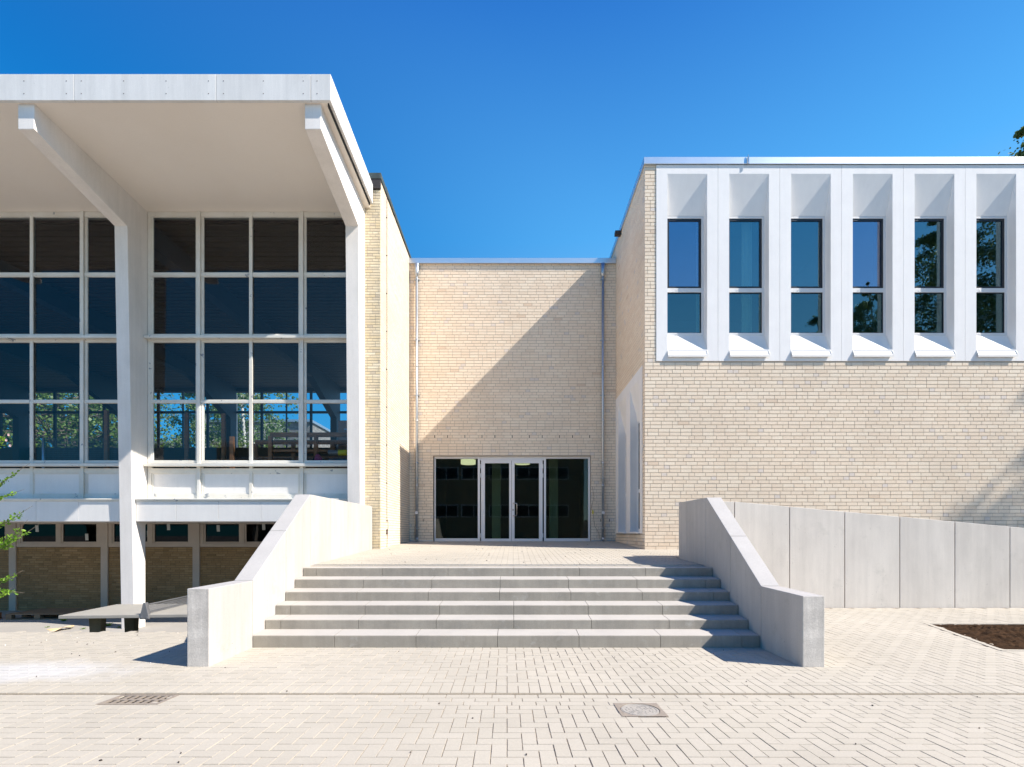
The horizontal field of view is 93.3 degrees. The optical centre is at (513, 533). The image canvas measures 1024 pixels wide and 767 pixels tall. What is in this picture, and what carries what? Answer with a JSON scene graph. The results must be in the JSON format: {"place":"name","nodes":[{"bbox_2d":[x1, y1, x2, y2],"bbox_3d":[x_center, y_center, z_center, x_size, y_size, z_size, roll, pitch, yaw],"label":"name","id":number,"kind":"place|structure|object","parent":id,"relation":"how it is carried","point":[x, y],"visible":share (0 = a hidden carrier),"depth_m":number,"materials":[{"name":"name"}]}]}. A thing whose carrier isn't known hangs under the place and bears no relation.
{"place":"outdoors","nodes":[
{"label":"outdoors","id":0,"kind":"place"},
{"bbox_2d":[0,611,186,631],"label":"yard","id":1,"kind":"structure","parent":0,"point":[179,624],"depth_m":11.27,"materials":[{"name":"concrete"}]},
{"bbox_2d":[5,608,94,619],"bbox_3d":[-11.750,2.049,12.350,1.500,0.142,0.900,0,0,-2],"label":"pallet","id":2,"kind":"object","parent":1,"relation":"on","point":[40,613],"visible":0.71,"depth_m":12.11,"materials":[{"name":"wood"}]},
{"bbox_2d":[47,625,73,631],"bbox_3d":[-9.931,2.082,10.601,0.251,0.063,0.595,0,0,0],"label":"torn cardboard","id":3,"kind":"object","parent":1,"relation":"on","point":[56,629],"visible":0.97,"depth_m":10.53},
{"bbox_2d":[58,596,186,631],"bbox_3d":[-6.250,1.643,8.780,2.740,0.955,1.350,0,0,-4],"label":"bench","id":4,"kind":"object","parent":1,"relation":"on","point":[131,614],"visible":0.58,"depth_m":8.36,"materials":[{"name":"concrete"}]},
{"bbox_2d":[0,74,410,628],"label":"gym hall","id":5,"kind":"structure","parent":1,"relation":"on","point":[218,241],"depth_m":11.12,"materials":[{"name":"white concrete"}]},
{"bbox_2d":[0,524,8,544],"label":"low window","id":6,"kind":"structure","parent":5,"relation":"in","point":[4,530],"depth_m":13.32,"materials":[{"name":"paint"}]},
{"bbox_2d":[16,523,100,546],"bbox_3d":[-12.495,0.035,13.320,2.326,0.670,0.080,0,0,0],"label":"low window","id":7,"kind":"structure","parent":5,"relation":"in","point":[44,534],"depth_m":13.32,"materials":[{"name":"glass"}]},
{"bbox_2d":[0,211,118,497],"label":"window frame","id":8,"kind":"structure","parent":5,"relation":"in","point":[84,274],"depth_m":11.11,"materials":[{"name":"white paint"}]},
{"bbox_2d":[42,438,118,467],"bbox_3d":[-10.250,-1.606,11.720,2.558,1.429,0.120,0,0,0],"label":"railing","id":9,"kind":"object","parent":5,"relation":"on","point":[58,458],"visible":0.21,"depth_m":11.75,"materials":[{"name":"metal"}]},
{"bbox_2d":[104,410,109,467],"bbox_3d":[-9.851,-1.940,11.700,0.160,2.081,0.100,0,0,0],"label":"wooden post","id":10,"kind":"object","parent":5,"relation":"on","point":[106,434],"visible":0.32,"depth_m":11.67,"materials":[{"name":"brown wood"}]},
{"bbox_2d":[108,523,192,546],"bbox_3d":[-9.975,0.035,13.320,2.326,0.670,0.080,0,0,0],"label":"low window","id":11,"kind":"structure","parent":5,"relation":"in","point":[156,534],"depth_m":13.31,"materials":[{"name":"glass"}]},
{"bbox_2d":[0,392,346,448],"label":"rear window frame","id":12,"kind":"structure","parent":5,"relation":"in","point":[54,412],"depth_m":23.52,"materials":[{"name":"metal"}]},
{"bbox_2d":[184,412,188,467],"bbox_3d":[-8.248,-1.974,12.200,0.160,2.148,0.100,0,0,0],"label":"wooden post","id":13,"kind":"object","parent":5,"relation":"on","point":[186,435],"visible":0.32,"depth_m":12.17,"materials":[{"name":"brown wood"}]},
{"bbox_2d":[221,413,225,467],"bbox_3d":[-7.198,-1.936,12.000,0.160,2.072,0.100,0,0,0],"label":"wooden post","id":14,"kind":"object","parent":5,"relation":"on","point":[223,436],"visible":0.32,"depth_m":11.97,"materials":[{"name":"brown wood"}]},
{"bbox_2d":[200,523,274,546],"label":"low window","id":15,"kind":"structure","parent":5,"relation":"in","point":[211,534],"depth_m":13.32,"materials":[{"name":"glass"}]},
{"bbox_2d":[148,211,347,497],"bbox_3d":[-6.021,-4.098,11.133,4.790,6.597,0.095,0,0,0],"label":"window frame","id":16,"kind":"structure","parent":5,"relation":"in","point":[200,274],"depth_m":11.11,"materials":[{"name":"white paint"}]},
{"bbox_2d":[246,467,346,467],"bbox_3d":[-5.050,-1.600,11.975,2.700,0.040,1.250,0,0,0],"label":"storage shelf","id":17,"kind":"object","parent":5,"relation":"in","point":[298,467],"depth_m":11.57,"materials":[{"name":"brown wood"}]},
{"bbox_2d":[313,454,321,459],"bbox_3d":[-4.620,-1.735,11.400,0.238,0.270,0.238,0,0,-24],"label":"school bag","id":18,"kind":"object","parent":17,"relation":"on","point":[317,457],"visible":0.42,"depth_m":11.32,"materials":[{"name":"purple fabric"}]},
{"bbox_2d":[254,440,346,459],"bbox_3d":[-5.082,-1.635,12.320,2.965,1.470,0.260,0,0,0],"label":"gym bench","id":19,"kind":"object","parent":5,"relation":"on","point":[293,443],"visible":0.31,"depth_m":12.25,"materials":[{"name":"brown wood"}]},
{"bbox_2d":[328,450,346,455],"bbox_3d":[-3.900,-1.920,11.500,1.000,0.144,0.144,0,0,0],"label":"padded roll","id":20,"kind":"object","parent":19,"relation":"on","point":[337,452],"visible":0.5,"depth_m":11.44,"materials":[{"name":"plastic"}]},
{"bbox_2d":[268,432,346,467],"bbox_3d":[-4.747,-1.665,11.690,2.255,1.530,0.260,0,0,0],"label":"gym bench","id":21,"kind":"object","parent":5,"relation":"on","point":[315,435],"visible":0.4,"depth_m":11.62,"materials":[{"name":"brown wood"}]},
{"bbox_2d":[338,420,346,449],"bbox_3d":[-3.950,-2.200,12.346,1.100,1.400,0.168,0,0,0],"label":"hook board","id":22,"kind":"object","parent":5,"relation":"attached to","point":[342,425],"visible":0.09,"depth_m":12.40,"materials":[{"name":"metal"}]},
{"bbox_2d":[230,436,234,467],"bbox_3d":[-6.696,-1.602,11.500,0.160,1.405,0.100,0,0,0],"label":"wooden post","id":23,"kind":"object","parent":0,"point":[232,447],"visible":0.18,"depth_m":11.47,"materials":[{"name":"brown wood"}]},
{"bbox_2d":[312,541,702,565],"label":"terrace paving","id":24,"kind":"structure","parent":0,"point":[494,553],"depth_m":9.41,"materials":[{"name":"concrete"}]},
{"bbox_2d":[0,608,1023,766],"bbox_3d":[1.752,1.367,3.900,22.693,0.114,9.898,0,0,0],"label":"court paving","id":25,"kind":"structure","parent":0,"point":[888,650],"depth_m":3.97,"materials":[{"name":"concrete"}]},
{"bbox_2d":[0,430,38,597],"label":"young tree","id":26,"kind":"object","parent":25,"relation":"on","point":[6,543],"visible":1,"depth_m":4.43,"materials":[{"name":"green plant"}]},
{"bbox_2d":[95,695,178,704],"bbox_3d":[-3.180,1.558,4.099,0.510,0.303,0.270,0,-2,0],"label":"drain grate","id":27,"kind":"object","parent":25,"relation":"in","point":[138,699],"visible":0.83,"depth_m":4.11,"materials":[{"name":"metal"}]},
{"bbox_2d":[93,695,192,708],"bbox_3d":[-3.190,1.427,4.060,0.820,0.047,0.360,0,0,0],"label":"paving infill","id":28,"kind":"object","parent":25,"relation":"on","point":[102,699],"visible":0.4,"depth_m":3.95,"materials":[{"name":"concrete"}]},
{"bbox_2d":[187,494,371,666],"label":"stair wall","id":29,"kind":"structure","parent":25,"relation":"on","point":[225,620],"depth_m":6.45,"materials":[{"name":"concrete"}]},
{"bbox_2d":[29,544,979,762],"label":"leaf litter","id":30,"kind":"object","parent":25,"relation":"on","point":[398,651],"visible":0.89,"depth_m":4.17,"materials":[{"name":"brown plant"}]},
{"bbox_2d":[253,567,759,647],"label":"staircase","id":31,"kind":"structure","parent":25,"relation":"on","point":[507,607],"depth_m":6.50,"materials":[{"name":"concrete"}]},
{"bbox_2d":[310,557,705,566],"bbox_3d":[0.380,0.538,10.850,7.640,0.624,6.900,0,0,0],"label":"terrace base","id":32,"kind":"object","parent":25,"relation":"on","point":[509,566],"depth_m":7.60,"materials":[{"name":"grey concrete"}]},
{"bbox_2d":[409,258,615,540],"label":"entrance wing","id":33,"kind":"structure","parent":32,"relation":"on","point":[512,361],"depth_m":14.05,"materials":[{"name":"beige brick"}]},
{"bbox_2d":[460,459,475,464],"bbox_3d":[-1.535,-2.440,16.300,0.540,0.200,0.540,0,0,0],"label":"ceiling light","id":34,"kind":"object","parent":33,"relation":"attached to","point":[468,461],"visible":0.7,"depth_m":16.14,"materials":[{"name":"beige plastic"}]},
{"bbox_2d":[480,460,510,540],"bbox_3d":[-0.525,-0.954,14.137,0.906,2.371,0.086,0,0,0],"label":"door","id":35,"kind":"structure","parent":33,"relation":"in","point":[482,475],"depth_m":14.11,"materials":[{"name":"white metal"}]},
{"bbox_2d":[512,460,542,540],"bbox_3d":[0.401,-0.954,14.112,0.929,2.371,0.137,0,0,0],"label":"door","id":36,"kind":"structure","parent":33,"relation":"in","point":[540,462],"depth_m":14.11,"materials":[{"name":"white metal"}]},
{"bbox_2d":[609,156,1023,549],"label":"classroom wing","id":37,"kind":"structure","parent":32,"relation":"on","point":[872,362],"depth_m":10.94,"materials":[{"name":"beige brick"}]},
{"bbox_2d":[625,433,625,531],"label":"window","id":38,"kind":"structure","parent":37,"relation":"in","point":[625,433],"depth_m":13.64,"materials":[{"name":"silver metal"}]},
{"bbox_2d":[638,420,639,531],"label":"window","id":39,"kind":"structure","parent":37,"relation":"in","point":[639,420],"depth_m":12.22,"materials":[{"name":"silver metal"}]},
{"bbox_2d":[667,216,703,335],"bbox_3d":[3.922,-5.923,11.159,0.900,2.754,0.083,0,0,0],"label":"window","id":40,"kind":"structure","parent":37,"relation":"in","point":[671,290],"depth_m":11.13,"materials":[{"name":"silver metal"}]},
{"bbox_2d":[696,223,699,332],"bbox_3d":[4.390,-6.000,11.362,0.220,3.000,0.063,0,0,0],"label":"curtain","id":41,"kind":"object","parent":37,"relation":"hanging from","point":[697,313],"visible":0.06,"depth_m":11.37,"materials":[{"name":"blue fabric"}]},
{"bbox_2d":[741,223,751,332],"bbox_3d":[5.480,-6.000,11.362,0.260,3.000,0.063,0,0,0],"label":"curtain","id":42,"kind":"object","parent":37,"relation":"hanging from","point":[746,275],"visible":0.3,"depth_m":11.36,"materials":[{"name":"blue fabric"}]},
{"bbox_2d":[729,216,763,335],"bbox_3d":[5.319,-5.923,11.159,0.900,2.754,0.083,0,0,0],"label":"window","id":43,"kind":"structure","parent":37,"relation":"in","point":[733,290],"depth_m":11.14,"materials":[{"name":"silver metal"}]},
{"bbox_2d":[791,216,824,335],"bbox_3d":[6.715,-5.923,11.159,0.900,2.754,0.083,0,0,0],"label":"window","id":44,"kind":"structure","parent":37,"relation":"in","point":[795,290],"depth_m":11.14,"materials":[{"name":"silver metal"}]},
{"bbox_2d":[853,216,885,335],"bbox_3d":[8.112,-5.923,11.159,0.900,2.754,0.083,0,0,0],"label":"window","id":45,"kind":"structure","parent":37,"relation":"in","point":[880,290],"depth_m":11.13,"materials":[{"name":"silver metal"}]},
{"bbox_2d":[915,216,945,335],"bbox_3d":[9.508,-5.923,11.159,0.900,2.754,0.083,0,0,0],"label":"window","id":46,"kind":"structure","parent":37,"relation":"in","point":[941,289],"depth_m":11.14,"materials":[{"name":"silver metal"}]},
{"bbox_2d":[976,216,1006,335],"bbox_3d":[10.905,-5.923,11.159,0.900,2.754,0.083,0,0,0],"label":"window","id":47,"kind":"structure","parent":37,"relation":"in","point":[1001,290],"depth_m":11.14,"materials":[{"name":"silver metal"}]},
{"bbox_2d":[613,703,667,716],"bbox_3d":[1.000,1.427,3.834,0.356,0.064,0.328,0,-2,0],"label":"manhole cover","id":48,"kind":"object","parent":25,"relation":"on","point":[642,710],"visible":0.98,"depth_m":3.83,"materials":[{"name":"metal"}]},
{"bbox_2d":[599,700,683,722],"bbox_3d":[1.010,1.420,3.830,0.620,0.059,0.540,0,0,0],"label":"paving infill","id":49,"kind":"object","parent":25,"relation":"on","point":[617,712],"visible":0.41,"depth_m":3.73,"materials":[{"name":"concrete"}]},
{"bbox_2d":[679,498,823,666],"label":"stair wall","id":50,"kind":"structure","parent":25,"relation":"on","point":[786,623],"depth_m":6.21,"materials":[{"name":"concrete"}]},
{"bbox_2d":[924,623,1023,650],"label":"bed kerb","id":51,"kind":"structure","parent":25,"relation":"on","point":[971,639],"depth_m":6.80,"materials":[{"name":"concrete"}]},
{"bbox_2d":[932,624,1023,649],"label":"planting bed","id":52,"kind":"object","parent":25,"relation":"on","point":[1005,636],"visible":0.98,"depth_m":6.68,"materials":[{"name":"soil"}]},
{"bbox_2d":[0,0,1023,447],"label":"sky","id":53,"kind":"structure","parent":0,"point":[491,128],"materials":[{"name":"blue"}]},
{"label":"ramp base","id":54,"kind":"structure","parent":0,"visible":0},
{"bbox_2d":[724,502,1023,607],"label":"ramp wall","id":55,"kind":"structure","parent":54,"relation":"on","point":[838,559],"depth_m":8.87,"materials":[{"name":"concrete"}]},
{"label":"ground","id":56,"kind":"structure","parent":0,"visible":0},
{"bbox_2d":[3,393,111,447],"bbox_3d":[-37.370,-5.798,33.944,15.838,16.025,14.983,0,0,-21],"label":"broad tree","id":57,"kind":"object","parent":56,"relation":"on","point":[69,407],"visible":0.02,"depth_m":34.57,"materials":[{"name":"green plant"}]},
{"bbox_2d":[3,393,180,447],"bbox_3d":[-28.486,-5.798,30.378,14.983,16.025,15.838,0,0,-37],"label":"broad tree","id":58,"kind":"object","parent":56,"relation":"on","point":[65,428],"visible":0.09,"depth_m":29.30,"materials":[{"name":"green plant"}]},
{"bbox_2d":[5,393,190,447],"bbox_3d":[-33.491,-4.998,39.288,14.255,14.423,13.484,0,0,4],"label":"broad tree","id":59,"kind":"object","parent":56,"relation":"on","point":[155,407],"depth_m":39.05,"materials":[{"name":"green plant"}]},
{"bbox_2d":[70,419,329,447],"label":"shingled house","id":60,"kind":"structure","parent":56,"relation":"on","point":[294,427],"depth_m":40.00,"materials":[{"name":"grey wood"}]},
{"bbox_2d":[155,393,248,447],"bbox_3d":[-22.601,-4.942,35.883,7.716,14.297,8.081,0,0,20],"label":"birch tree","id":61,"kind":"object","parent":56,"relation":"on","point":[177,442],"visible":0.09,"depth_m":34.17,"materials":[{"name":"green plant"}]},
{"bbox_2d":[181,393,298,447],"bbox_3d":[-16.454,-5.318,30.614,8.506,15.050,8.123,0,0,45],"label":"birch tree","id":62,"kind":"object","parent":56,"relation":"on","point":[243,431],"visible":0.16,"depth_m":30.33,"materials":[{"name":"green plant"}]},
{"bbox_2d":[998,126,1023,156],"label":"weeping birch","id":63,"kind":"object","parent":56,"relation":"on","point":[1018,134],"visible":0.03,"depth_m":23.06,"materials":[{"name":"green plant"}]}
]}

